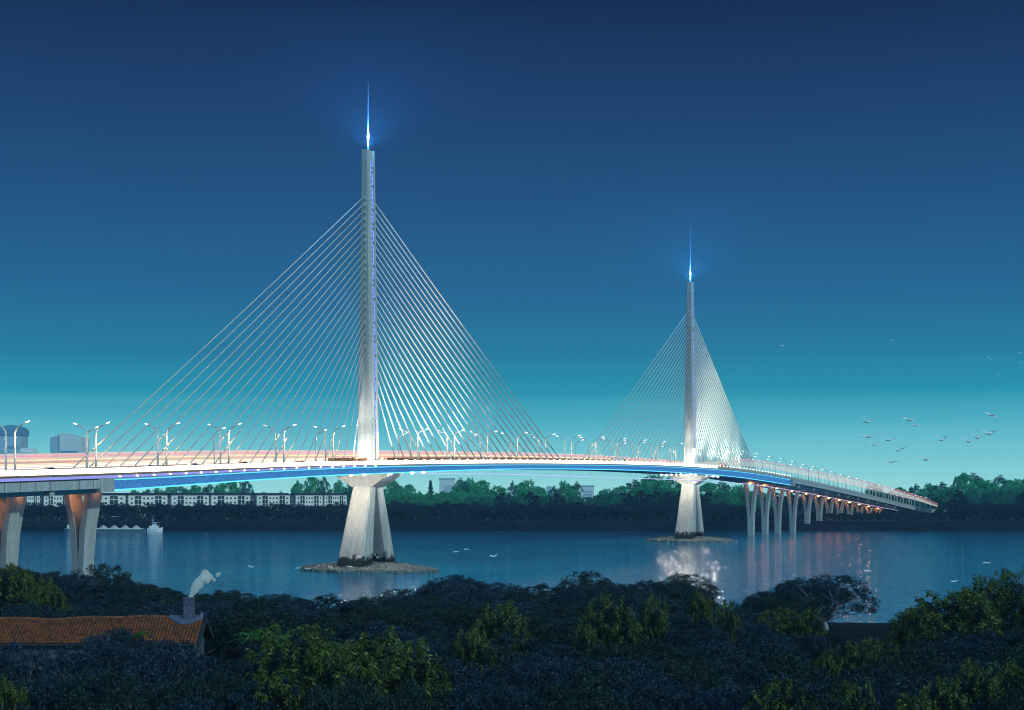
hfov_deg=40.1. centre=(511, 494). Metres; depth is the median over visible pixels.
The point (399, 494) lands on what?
tree
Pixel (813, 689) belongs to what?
dusky tree
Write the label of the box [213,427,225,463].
street lamp
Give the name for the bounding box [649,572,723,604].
dusky tree
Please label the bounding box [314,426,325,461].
street lamp
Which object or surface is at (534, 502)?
tall bank tree
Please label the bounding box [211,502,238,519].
bank tree
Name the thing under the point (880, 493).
tree
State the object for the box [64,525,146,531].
sand barge
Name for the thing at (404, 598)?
dusky tree
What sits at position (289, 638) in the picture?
dusky tree
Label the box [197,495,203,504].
bay window
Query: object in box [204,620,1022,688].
ground
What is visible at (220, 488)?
tree
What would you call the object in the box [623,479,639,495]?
tree
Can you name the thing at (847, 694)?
mango tree
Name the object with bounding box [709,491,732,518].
tall bank tree
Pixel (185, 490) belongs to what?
tree
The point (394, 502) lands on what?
tall bank tree
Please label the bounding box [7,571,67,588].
dusky tree
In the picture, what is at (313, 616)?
dusky tree
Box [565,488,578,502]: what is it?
tree
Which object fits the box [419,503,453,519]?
bank tree
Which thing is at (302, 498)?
bay window
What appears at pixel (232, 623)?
dusky tree
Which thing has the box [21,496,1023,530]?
terrain
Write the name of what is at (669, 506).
bank tree
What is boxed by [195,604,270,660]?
dusky tree
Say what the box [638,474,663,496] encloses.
tree
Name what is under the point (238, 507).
bank tree
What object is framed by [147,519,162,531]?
tug boat
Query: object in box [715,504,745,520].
bank tree
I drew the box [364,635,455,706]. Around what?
mango tree
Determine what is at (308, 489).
tree
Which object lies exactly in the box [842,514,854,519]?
bank tree
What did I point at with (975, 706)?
dusky tree
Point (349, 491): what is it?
tree
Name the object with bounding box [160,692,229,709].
dusky tree
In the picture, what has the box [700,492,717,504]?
tall bank tree
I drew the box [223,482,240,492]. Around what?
tree
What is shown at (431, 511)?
bank tree
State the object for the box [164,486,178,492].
tree
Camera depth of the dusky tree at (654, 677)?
93.30 m
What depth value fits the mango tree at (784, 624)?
149.17 m
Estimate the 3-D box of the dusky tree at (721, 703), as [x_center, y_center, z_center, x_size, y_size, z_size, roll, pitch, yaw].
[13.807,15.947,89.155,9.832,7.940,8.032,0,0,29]
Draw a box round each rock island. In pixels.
[300,561,438,573]
[644,536,737,542]
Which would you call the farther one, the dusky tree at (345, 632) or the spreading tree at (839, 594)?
the spreading tree at (839, 594)
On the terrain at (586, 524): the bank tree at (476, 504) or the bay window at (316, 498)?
the bank tree at (476, 504)
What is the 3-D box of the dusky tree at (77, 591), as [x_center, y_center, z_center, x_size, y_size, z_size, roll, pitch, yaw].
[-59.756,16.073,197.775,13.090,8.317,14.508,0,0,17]
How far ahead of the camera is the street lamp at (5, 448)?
304.30 m
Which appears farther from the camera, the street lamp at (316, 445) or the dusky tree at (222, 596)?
the street lamp at (316, 445)
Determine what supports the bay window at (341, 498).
in the apartment block at (329, 498)
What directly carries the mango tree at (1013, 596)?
on the ground at (852, 633)
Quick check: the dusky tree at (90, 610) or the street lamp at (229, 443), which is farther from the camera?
the street lamp at (229, 443)
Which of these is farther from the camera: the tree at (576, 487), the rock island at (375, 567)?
the tree at (576, 487)
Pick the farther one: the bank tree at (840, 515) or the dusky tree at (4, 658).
the bank tree at (840, 515)
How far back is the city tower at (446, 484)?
2500.00 m
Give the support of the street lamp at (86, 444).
on the cable stayed bridge
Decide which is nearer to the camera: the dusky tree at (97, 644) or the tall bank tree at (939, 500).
the dusky tree at (97, 644)
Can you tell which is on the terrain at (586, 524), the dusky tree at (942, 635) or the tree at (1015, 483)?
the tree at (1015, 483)
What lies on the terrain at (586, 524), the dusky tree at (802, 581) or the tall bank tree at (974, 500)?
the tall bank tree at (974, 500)
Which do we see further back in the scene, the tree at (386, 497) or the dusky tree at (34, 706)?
the tree at (386, 497)
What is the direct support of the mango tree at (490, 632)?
on the ground at (852, 633)
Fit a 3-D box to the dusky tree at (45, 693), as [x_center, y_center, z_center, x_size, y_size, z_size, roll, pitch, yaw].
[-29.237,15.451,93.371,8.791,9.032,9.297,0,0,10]
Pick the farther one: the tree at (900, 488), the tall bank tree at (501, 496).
the tree at (900, 488)
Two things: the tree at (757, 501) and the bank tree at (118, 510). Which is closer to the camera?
the bank tree at (118, 510)
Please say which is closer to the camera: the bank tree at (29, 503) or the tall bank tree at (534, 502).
the bank tree at (29, 503)
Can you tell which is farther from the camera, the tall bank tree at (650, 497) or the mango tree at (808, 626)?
the tall bank tree at (650, 497)
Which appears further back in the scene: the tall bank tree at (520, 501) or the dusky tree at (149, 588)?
the tall bank tree at (520, 501)
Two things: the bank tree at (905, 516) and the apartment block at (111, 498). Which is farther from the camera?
the apartment block at (111, 498)
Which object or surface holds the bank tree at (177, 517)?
on the terrain at (586, 524)
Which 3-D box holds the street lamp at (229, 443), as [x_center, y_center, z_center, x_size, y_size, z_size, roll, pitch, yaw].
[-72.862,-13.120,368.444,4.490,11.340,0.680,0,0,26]
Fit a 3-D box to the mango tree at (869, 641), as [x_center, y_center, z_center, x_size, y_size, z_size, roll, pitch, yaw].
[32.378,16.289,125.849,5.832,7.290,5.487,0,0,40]
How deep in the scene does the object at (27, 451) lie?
2300.32 m
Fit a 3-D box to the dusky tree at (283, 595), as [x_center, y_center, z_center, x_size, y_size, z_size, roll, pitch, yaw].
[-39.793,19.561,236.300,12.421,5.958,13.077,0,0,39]
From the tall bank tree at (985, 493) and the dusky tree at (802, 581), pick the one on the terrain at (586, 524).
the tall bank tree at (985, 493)
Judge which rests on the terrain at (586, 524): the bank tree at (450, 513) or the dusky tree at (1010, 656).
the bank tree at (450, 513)
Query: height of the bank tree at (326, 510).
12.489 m
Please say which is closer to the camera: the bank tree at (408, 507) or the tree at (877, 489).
the bank tree at (408, 507)
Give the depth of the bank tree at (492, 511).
936.40 m
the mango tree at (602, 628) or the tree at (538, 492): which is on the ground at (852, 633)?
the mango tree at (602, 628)
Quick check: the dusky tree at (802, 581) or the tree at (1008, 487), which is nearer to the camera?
the dusky tree at (802, 581)
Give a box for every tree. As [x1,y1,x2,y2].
[0,561,41,611]
[0,569,58,605]
[0,569,72,606]
[0,602,55,617]
[0,640,69,703]
[0,644,25,680]
[0,666,32,703]
[0,674,31,709]
[1,566,35,574]
[3,601,66,617]
[3,696,59,709]
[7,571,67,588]
[14,660,136,709]
[23,505,28,518]
[25,502,40,518]
[25,580,71,616]
[27,502,51,519]
[33,635,154,689]
[34,504,65,519]
[40,570,67,581]
[41,503,66,520]
[51,601,135,618]
[56,580,135,610]
[57,601,86,611]
[59,574,107,605]
[64,605,122,616]
[67,562,136,591]
[73,627,183,683]
[92,664,178,709]
[98,581,179,612]
[99,502,115,519]
[101,503,130,519]
[102,627,154,651]
[104,579,170,604]
[105,639,227,709]
[111,503,140,519]
[112,611,158,619]
[123,604,182,615]
[128,503,162,519]
[129,585,186,605]
[139,602,182,613]
[141,503,166,519]
[152,488,163,492]
[154,594,206,603]
[155,504,188,519]
[155,601,251,656]
[156,507,178,519]
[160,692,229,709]
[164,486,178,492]
[169,503,195,519]
[172,593,211,601]
[174,486,188,492]
[181,503,207,519]
[187,485,200,492]
[191,505,215,519]
[193,590,258,604]
[195,505,230,519]
[195,601,237,646]
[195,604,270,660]
[199,589,257,602]
[201,484,216,492]
[205,657,276,709]
[206,596,303,655]
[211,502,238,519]
[213,483,224,492]
[218,677,311,709]
[221,637,300,683]
[222,504,244,519]
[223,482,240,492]
[230,619,360,707]
[230,620,285,656]
[234,501,259,519]
[234,596,313,620]
[238,628,338,667]
[239,481,254,495]
[239,667,306,709]
[240,596,317,606]
[240,602,321,630]
[244,505,264,519]
[250,505,271,518]
[255,503,283,519]
[255,627,298,665]
[256,625,344,652]
[259,593,311,603]
[265,610,358,643]
[271,503,293,519]
[277,639,389,709]
[284,503,306,519]
[285,593,372,615]
[290,480,304,493]
[290,611,368,645]
[292,505,316,519]
[296,676,401,709]
[302,505,324,519]
[303,477,317,492]
[314,503,339,519]
[316,476,331,492]
[326,502,347,519]
[331,480,345,492]
[334,620,410,640]
[338,596,405,625]
[339,505,348,519]
[341,626,417,693]
[344,484,352,504]
[345,622,418,649]
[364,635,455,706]
[372,588,412,605]
[376,639,461,683]
[380,594,429,606]
[382,678,458,709]
[384,480,402,494]
[384,493,390,503]
[385,500,399,518]
[386,504,397,516]
[387,494,399,503]
[388,504,407,519]
[392,503,420,519]
[394,490,408,503]
[398,631,467,656]
[399,636,457,661]
[402,484,415,496]
[403,491,417,503]
[403,505,427,519]
[407,505,439,519]
[411,578,480,625]
[412,492,427,501]
[414,501,426,518]
[414,574,492,595]
[415,657,509,700]
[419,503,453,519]
[422,493,434,505]
[427,502,441,517]
[428,492,443,503]
[429,673,541,709]
[438,490,452,503]
[438,504,457,519]
[440,503,467,519]
[441,587,509,606]
[446,490,459,503]
[451,625,496,689]
[452,478,471,497]
[454,602,531,630]
[455,603,517,618]
[456,494,469,503]
[458,613,550,643]
[459,490,470,499]
[460,621,550,646]
[463,496,477,517]
[464,477,473,487]
[464,600,535,666]
[466,501,487,519]
[469,479,492,502]
[469,484,485,500]
[472,582,530,599]
[475,496,497,518]
[487,502,511,519]
[490,485,508,502]
[491,493,512,518]
[494,591,570,604]
[504,501,527,519]
[504,613,606,650]
[506,481,517,503]
[506,601,571,618]
[508,495,527,518]
[514,488,527,499]
[515,479,535,502]
[517,492,542,506]
[519,583,573,605]
[534,486,546,500]
[537,495,554,517]
[542,618,591,642]
[544,590,612,614]
[546,493,564,505]
[548,485,559,504]
[551,570,616,598]
[558,480,570,501]
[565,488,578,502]
[565,495,579,504]
[565,502,593,519]
[569,481,583,497]
[570,597,627,617]
[572,619,598,659]
[576,496,594,517]
[581,592,648,656]
[587,494,610,517]
[591,613,645,631]
[597,583,648,606]
[598,488,611,502]
[599,629,667,654]
[605,491,624,517]
[606,589,661,616]
[608,668,712,709]
[609,591,685,627]
[610,485,628,500]
[618,493,639,506]
[620,580,662,595]
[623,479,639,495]
[629,486,650,502]
[632,491,649,516]
[632,581,716,604]
[637,593,670,650]
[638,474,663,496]
[643,479,669,501]
[644,491,669,505]
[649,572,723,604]
[652,476,680,495]
[656,503,678,519]
[656,584,712,613]
[657,598,723,616]
[658,613,688,638]
[660,485,680,501]
[660,490,676,517]
[665,505,677,516]
[669,491,680,505]
[671,683,774,709]
[688,587,713,642]
[692,680,764,709]
[699,482,724,501]
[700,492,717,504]
[701,503,712,519]
[704,489,733,502]
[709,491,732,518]
[709,598,743,645]
[709,608,767,634]
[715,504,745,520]
[716,480,733,505]
[726,595,817,629]
[727,489,741,505]
[728,485,752,506]
[728,506,746,519]
[733,492,757,514]
[738,671,860,709]
[740,590,792,610]
[742,676,817,709]
[750,491,766,513]
[755,591,835,630]
[755,606,815,658]
[756,495,772,507]
[761,572,881,629]
[761,664,862,699]
[769,577,856,606]
[770,493,785,510]
[772,683,862,705]
[783,493,801,510]
[783,586,837,611]
[793,606,827,660]
[798,495,814,510]
[810,512,815,519]
[811,642,884,682]
[812,498,830,510]
[814,654,840,699]
[817,665,931,709]
[819,677,879,709]
[825,513,836,519]
[837,513,844,519]
[839,502,854,510]
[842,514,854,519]
[845,635,900,680]
[851,642,961,707]
[853,677,925,706]
[854,512,862,519]
[860,512,869,519]
[864,484,882,495]
[868,511,880,519]
[874,492,889,498]
[876,511,890,519]
[880,625,999,662]
[885,606,944,667]
[885,666,969,709]
[886,491,899,501]
[887,587,1006,648]
[891,487,906,498]
[894,685,939,709]
[898,511,910,519]
[899,491,912,504]
[902,658,1010,705]
[907,484,921,494]
[909,493,928,508]
[910,511,921,519]
[916,491,931,504]
[919,512,931,519]
[920,483,934,492]
[920,674,969,709]
[921,494,938,508]
[927,481,948,508]
[929,490,941,508]
[930,514,941,519]
[933,504,958,519]
[934,489,944,503]
[935,493,946,507]
[937,485,956,505]
[939,698,989,709]
[941,588,995,661]
[941,657,1010,709]
[943,490,967,518]
[951,471,974,497]
[957,657,1021,683]
[962,482,982,499]
[963,472,989,485]
[963,574,1007,630]
[964,489,980,518]
[970,479,991,498]
[976,489,997,517]
[979,480,999,492]
[980,658,1023,703]
[982,485,1009,503]
[985,489,1010,518]
[985,567,1023,632]
[991,647,1023,681]
[993,475,1011,487]
[1000,483,1017,502]
[1003,489,1023,504]
[1006,478,1023,485]
[1011,596,1023,632]
[1013,484,1023,500]
[1016,491,1023,517]
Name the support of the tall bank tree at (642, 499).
on the terrain at (586, 524)
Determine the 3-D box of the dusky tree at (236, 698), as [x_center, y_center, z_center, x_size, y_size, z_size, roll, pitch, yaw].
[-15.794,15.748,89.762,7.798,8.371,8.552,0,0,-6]
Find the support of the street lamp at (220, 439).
on the cable stayed bridge
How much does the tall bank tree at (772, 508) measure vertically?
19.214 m
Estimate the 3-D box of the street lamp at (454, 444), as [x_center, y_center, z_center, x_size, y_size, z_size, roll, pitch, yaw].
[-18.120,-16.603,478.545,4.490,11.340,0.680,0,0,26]
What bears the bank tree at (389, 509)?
on the terrain at (586, 524)
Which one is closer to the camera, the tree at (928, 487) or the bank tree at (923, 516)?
the bank tree at (923, 516)
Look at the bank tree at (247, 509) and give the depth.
945.71 m
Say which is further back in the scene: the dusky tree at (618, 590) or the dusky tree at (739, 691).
the dusky tree at (618, 590)
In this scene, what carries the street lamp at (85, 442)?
on the cable stayed bridge
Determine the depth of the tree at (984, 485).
1135.60 m
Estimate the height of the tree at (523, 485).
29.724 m
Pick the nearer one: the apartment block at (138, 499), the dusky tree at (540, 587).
the dusky tree at (540, 587)
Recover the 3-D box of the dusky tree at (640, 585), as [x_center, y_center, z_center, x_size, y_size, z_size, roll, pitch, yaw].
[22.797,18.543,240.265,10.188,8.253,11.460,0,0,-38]
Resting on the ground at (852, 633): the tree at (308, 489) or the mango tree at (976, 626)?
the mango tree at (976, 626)
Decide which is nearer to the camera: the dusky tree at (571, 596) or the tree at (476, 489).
the dusky tree at (571, 596)
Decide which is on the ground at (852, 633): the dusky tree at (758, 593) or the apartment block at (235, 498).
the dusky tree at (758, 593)
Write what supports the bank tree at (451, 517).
on the terrain at (586, 524)
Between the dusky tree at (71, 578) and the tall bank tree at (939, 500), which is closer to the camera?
the dusky tree at (71, 578)
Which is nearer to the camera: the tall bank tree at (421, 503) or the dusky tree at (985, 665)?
the dusky tree at (985, 665)
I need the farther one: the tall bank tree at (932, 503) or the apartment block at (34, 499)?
the tall bank tree at (932, 503)
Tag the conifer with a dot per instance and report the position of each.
(430, 488)
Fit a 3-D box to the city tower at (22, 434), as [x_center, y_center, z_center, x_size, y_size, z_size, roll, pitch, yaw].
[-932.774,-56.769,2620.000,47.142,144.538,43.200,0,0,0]
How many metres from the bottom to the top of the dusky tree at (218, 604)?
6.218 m
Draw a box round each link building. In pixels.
[250,496,254,504]
[290,496,293,506]
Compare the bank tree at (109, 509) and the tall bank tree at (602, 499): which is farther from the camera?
the tall bank tree at (602, 499)
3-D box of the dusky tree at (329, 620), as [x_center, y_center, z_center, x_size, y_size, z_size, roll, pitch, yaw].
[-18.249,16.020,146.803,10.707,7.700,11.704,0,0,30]
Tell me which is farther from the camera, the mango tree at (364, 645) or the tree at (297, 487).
the tree at (297, 487)
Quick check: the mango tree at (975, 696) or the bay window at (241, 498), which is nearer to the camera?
the mango tree at (975, 696)
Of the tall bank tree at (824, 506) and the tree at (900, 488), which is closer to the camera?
the tall bank tree at (824, 506)
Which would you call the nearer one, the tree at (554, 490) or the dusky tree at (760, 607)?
the dusky tree at (760, 607)
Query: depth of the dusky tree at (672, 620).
160.99 m
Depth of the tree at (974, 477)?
1180.52 m
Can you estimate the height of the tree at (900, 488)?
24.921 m
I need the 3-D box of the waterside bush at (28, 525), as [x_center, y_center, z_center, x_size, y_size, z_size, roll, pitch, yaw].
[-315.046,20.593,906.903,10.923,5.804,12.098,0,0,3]
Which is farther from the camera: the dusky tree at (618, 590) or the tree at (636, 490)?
the tree at (636, 490)
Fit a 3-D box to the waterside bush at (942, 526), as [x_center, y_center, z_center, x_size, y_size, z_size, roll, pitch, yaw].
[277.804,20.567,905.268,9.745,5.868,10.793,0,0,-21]
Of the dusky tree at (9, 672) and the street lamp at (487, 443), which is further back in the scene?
the street lamp at (487, 443)
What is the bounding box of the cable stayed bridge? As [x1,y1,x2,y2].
[0,95,945,579]
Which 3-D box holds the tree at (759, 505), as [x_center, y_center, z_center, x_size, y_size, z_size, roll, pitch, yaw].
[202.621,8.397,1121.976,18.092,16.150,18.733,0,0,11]
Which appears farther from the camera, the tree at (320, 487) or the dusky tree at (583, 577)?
the tree at (320, 487)
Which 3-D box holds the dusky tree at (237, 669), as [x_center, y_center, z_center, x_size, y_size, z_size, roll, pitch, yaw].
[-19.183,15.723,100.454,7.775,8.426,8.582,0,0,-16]
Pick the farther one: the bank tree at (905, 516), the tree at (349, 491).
the tree at (349, 491)
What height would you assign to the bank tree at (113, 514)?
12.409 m
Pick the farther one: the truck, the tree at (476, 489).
the tree at (476, 489)
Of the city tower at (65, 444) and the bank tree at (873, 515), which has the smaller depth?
the bank tree at (873, 515)
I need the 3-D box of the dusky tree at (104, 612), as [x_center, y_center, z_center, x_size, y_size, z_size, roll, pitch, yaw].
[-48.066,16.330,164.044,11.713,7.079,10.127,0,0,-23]
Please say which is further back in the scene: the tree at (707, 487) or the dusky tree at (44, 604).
the tree at (707, 487)
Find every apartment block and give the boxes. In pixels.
[25,496,39,504]
[43,495,64,517]
[82,493,125,516]
[125,493,167,516]
[167,493,208,515]
[208,493,250,506]
[251,493,289,509]
[290,493,322,507]
[322,493,346,506]
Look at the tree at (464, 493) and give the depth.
1114.44 m
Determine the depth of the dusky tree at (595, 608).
177.38 m
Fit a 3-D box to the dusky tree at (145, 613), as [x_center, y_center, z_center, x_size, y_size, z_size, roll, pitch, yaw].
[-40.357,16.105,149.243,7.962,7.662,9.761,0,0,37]
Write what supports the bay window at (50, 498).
in the apartment block at (53, 500)
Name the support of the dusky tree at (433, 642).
on the ground at (852, 633)
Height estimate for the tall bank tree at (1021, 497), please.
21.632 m
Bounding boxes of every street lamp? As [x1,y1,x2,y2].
[0,425,6,470]
[14,420,29,469]
[73,423,87,468]
[85,426,98,468]
[95,422,109,467]
[145,423,158,465]
[165,422,179,465]
[208,424,220,463]
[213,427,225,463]
[228,423,241,463]
[264,425,276,462]
[283,424,295,461]
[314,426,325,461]
[315,429,326,461]
[332,425,344,460]
[417,428,428,459]
[438,430,447,456]
[453,429,464,459]
[487,431,496,459]
[517,432,527,458]
[571,435,580,459]
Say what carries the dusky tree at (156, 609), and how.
on the ground at (852, 633)
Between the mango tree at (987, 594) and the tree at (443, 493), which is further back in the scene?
the tree at (443, 493)
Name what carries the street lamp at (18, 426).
on the cable stayed bridge
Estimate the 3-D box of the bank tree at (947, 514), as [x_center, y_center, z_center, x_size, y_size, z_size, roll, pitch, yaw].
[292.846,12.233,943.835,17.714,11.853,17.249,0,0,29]
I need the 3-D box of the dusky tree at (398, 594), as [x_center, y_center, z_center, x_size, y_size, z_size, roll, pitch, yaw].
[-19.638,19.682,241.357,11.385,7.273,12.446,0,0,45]
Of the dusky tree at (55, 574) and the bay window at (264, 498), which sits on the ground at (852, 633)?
the dusky tree at (55, 574)
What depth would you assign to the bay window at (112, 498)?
1018.65 m
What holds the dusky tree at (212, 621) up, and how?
on the ground at (852, 633)
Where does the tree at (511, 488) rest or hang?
on the terrain at (586, 524)
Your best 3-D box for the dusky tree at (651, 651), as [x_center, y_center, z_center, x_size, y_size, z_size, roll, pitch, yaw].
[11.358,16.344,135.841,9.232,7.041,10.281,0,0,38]
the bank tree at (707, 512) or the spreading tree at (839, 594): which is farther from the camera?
the bank tree at (707, 512)
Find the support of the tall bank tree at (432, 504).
on the terrain at (586, 524)
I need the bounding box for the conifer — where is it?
[428,480,433,494]
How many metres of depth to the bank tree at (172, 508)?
936.66 m
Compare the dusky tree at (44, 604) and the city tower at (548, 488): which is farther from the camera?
the city tower at (548, 488)
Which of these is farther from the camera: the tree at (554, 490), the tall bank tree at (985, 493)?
the tree at (554, 490)
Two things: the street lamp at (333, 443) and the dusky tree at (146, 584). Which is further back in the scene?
the street lamp at (333, 443)
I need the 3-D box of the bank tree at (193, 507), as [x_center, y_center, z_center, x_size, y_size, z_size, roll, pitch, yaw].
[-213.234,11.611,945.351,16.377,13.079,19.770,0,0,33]
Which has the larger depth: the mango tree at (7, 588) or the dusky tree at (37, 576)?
the dusky tree at (37, 576)
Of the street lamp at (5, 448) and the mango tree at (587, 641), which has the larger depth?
the street lamp at (5, 448)
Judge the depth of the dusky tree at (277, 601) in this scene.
177.80 m
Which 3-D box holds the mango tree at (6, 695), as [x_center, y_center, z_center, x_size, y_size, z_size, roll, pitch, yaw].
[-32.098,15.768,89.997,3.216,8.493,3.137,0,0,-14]
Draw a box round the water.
[18,531,1023,626]
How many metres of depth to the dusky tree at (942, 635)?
145.55 m
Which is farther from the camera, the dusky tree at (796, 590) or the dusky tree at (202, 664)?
the dusky tree at (796, 590)
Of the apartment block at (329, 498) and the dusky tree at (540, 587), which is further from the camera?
the apartment block at (329, 498)
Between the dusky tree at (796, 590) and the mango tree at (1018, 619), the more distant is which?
the dusky tree at (796, 590)
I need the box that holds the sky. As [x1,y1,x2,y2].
[0,0,1023,495]
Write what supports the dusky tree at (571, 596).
on the ground at (852, 633)
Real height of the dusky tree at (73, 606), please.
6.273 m
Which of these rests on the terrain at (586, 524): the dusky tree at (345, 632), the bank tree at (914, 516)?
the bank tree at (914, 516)
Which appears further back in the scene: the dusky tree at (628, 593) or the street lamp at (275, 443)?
the street lamp at (275, 443)
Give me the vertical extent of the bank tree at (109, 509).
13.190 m
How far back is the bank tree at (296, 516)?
942.22 m
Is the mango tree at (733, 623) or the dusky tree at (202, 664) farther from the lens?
the mango tree at (733, 623)
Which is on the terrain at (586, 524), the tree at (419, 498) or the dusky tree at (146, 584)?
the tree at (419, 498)
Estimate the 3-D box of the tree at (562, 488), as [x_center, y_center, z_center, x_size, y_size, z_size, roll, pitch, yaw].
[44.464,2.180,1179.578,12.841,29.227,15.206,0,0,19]
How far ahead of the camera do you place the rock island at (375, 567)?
421.32 m
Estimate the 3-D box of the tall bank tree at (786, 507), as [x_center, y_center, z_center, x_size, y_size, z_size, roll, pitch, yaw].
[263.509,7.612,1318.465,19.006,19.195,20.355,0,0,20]
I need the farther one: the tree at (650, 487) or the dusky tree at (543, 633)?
the tree at (650, 487)
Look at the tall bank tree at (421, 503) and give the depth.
977.45 m
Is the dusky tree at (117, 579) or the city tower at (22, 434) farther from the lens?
the city tower at (22, 434)
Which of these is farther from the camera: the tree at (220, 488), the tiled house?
the tree at (220, 488)
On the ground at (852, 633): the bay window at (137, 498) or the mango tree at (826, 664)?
the mango tree at (826, 664)
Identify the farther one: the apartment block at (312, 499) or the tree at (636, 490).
the tree at (636, 490)
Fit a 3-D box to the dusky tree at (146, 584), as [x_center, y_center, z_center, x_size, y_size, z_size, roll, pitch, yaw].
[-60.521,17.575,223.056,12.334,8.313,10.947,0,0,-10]
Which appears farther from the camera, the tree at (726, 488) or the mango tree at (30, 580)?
the tree at (726, 488)
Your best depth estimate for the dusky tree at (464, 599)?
197.46 m
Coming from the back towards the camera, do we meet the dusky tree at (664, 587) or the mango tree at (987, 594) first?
the dusky tree at (664, 587)
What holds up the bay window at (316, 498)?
in the apartment block at (312, 499)
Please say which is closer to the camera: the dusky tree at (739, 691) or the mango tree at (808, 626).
the dusky tree at (739, 691)
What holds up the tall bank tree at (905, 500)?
on the terrain at (586, 524)
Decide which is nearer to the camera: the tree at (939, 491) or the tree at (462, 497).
the tree at (462, 497)
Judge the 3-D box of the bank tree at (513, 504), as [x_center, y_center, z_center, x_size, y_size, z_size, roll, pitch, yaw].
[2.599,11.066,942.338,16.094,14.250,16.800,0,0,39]
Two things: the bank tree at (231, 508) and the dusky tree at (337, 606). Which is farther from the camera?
the bank tree at (231, 508)
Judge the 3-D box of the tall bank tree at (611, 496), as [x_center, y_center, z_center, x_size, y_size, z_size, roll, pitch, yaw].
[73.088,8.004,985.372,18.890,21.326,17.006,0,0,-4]
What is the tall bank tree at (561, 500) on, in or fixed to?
on the terrain at (586, 524)
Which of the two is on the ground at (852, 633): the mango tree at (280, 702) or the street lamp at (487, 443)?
the mango tree at (280, 702)
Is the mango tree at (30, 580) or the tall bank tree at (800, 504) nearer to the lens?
the mango tree at (30, 580)
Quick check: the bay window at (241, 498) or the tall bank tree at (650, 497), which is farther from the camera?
the bay window at (241, 498)
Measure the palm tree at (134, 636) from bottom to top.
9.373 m
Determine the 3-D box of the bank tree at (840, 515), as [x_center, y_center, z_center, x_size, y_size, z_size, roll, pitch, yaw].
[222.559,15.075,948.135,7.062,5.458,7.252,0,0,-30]
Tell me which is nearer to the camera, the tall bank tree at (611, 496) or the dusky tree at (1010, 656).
the dusky tree at (1010, 656)
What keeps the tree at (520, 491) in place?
on the terrain at (586, 524)
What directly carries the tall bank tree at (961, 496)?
on the terrain at (586, 524)
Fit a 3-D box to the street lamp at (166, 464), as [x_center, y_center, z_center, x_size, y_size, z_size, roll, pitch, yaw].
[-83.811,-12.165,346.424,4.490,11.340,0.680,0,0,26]
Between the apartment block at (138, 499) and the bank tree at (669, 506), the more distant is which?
the apartment block at (138, 499)
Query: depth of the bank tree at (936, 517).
941.08 m
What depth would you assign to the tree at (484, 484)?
1126.33 m
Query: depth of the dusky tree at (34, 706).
90.41 m
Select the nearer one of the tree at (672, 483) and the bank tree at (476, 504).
the bank tree at (476, 504)
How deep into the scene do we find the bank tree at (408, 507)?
936.17 m
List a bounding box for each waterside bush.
[21,522,32,528]
[56,521,68,529]
[107,519,123,527]
[880,522,897,528]
[935,522,951,529]
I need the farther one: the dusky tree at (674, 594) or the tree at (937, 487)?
the tree at (937, 487)
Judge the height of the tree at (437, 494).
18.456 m
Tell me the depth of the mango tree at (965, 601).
150.90 m
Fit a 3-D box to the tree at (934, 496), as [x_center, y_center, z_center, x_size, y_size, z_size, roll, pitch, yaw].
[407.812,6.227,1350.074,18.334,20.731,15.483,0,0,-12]
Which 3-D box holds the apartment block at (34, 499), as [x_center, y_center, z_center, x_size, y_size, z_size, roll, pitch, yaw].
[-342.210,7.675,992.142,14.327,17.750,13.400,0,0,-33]
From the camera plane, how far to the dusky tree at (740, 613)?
163.02 m
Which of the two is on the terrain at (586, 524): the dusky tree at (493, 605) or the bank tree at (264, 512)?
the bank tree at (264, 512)
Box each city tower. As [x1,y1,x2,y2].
[0,425,28,468]
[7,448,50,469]
[50,433,89,468]
[439,478,454,499]
[546,486,557,494]
[578,485,593,501]
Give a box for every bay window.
[33,496,37,503]
[48,496,53,506]
[109,495,118,504]
[134,495,141,507]
[155,495,161,504]
[177,495,183,505]
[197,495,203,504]
[217,495,224,506]
[238,495,244,504]
[262,495,267,506]
[279,495,284,503]
[300,495,304,505]
[314,495,318,507]
[328,495,331,505]
[339,495,343,504]
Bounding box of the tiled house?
[0,597,213,682]
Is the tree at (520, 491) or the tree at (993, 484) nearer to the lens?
the tree at (520, 491)
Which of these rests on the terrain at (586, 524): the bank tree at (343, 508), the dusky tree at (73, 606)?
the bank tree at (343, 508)
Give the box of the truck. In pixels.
[614,457,624,460]
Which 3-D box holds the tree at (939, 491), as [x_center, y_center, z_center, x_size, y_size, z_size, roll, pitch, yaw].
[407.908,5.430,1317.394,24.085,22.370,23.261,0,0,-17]
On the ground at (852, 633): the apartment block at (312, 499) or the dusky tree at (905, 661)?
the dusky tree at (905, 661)
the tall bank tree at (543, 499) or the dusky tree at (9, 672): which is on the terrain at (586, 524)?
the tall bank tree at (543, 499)
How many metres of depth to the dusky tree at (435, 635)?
137.09 m
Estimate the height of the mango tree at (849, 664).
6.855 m
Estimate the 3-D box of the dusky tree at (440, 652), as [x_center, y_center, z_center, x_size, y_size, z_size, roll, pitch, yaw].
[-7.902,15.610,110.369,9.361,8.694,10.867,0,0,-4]
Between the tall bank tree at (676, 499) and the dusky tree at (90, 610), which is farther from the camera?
the tall bank tree at (676, 499)
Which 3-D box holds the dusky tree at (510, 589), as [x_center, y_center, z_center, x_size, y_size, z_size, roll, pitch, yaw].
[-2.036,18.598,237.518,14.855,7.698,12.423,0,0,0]
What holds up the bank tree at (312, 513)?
on the terrain at (586, 524)

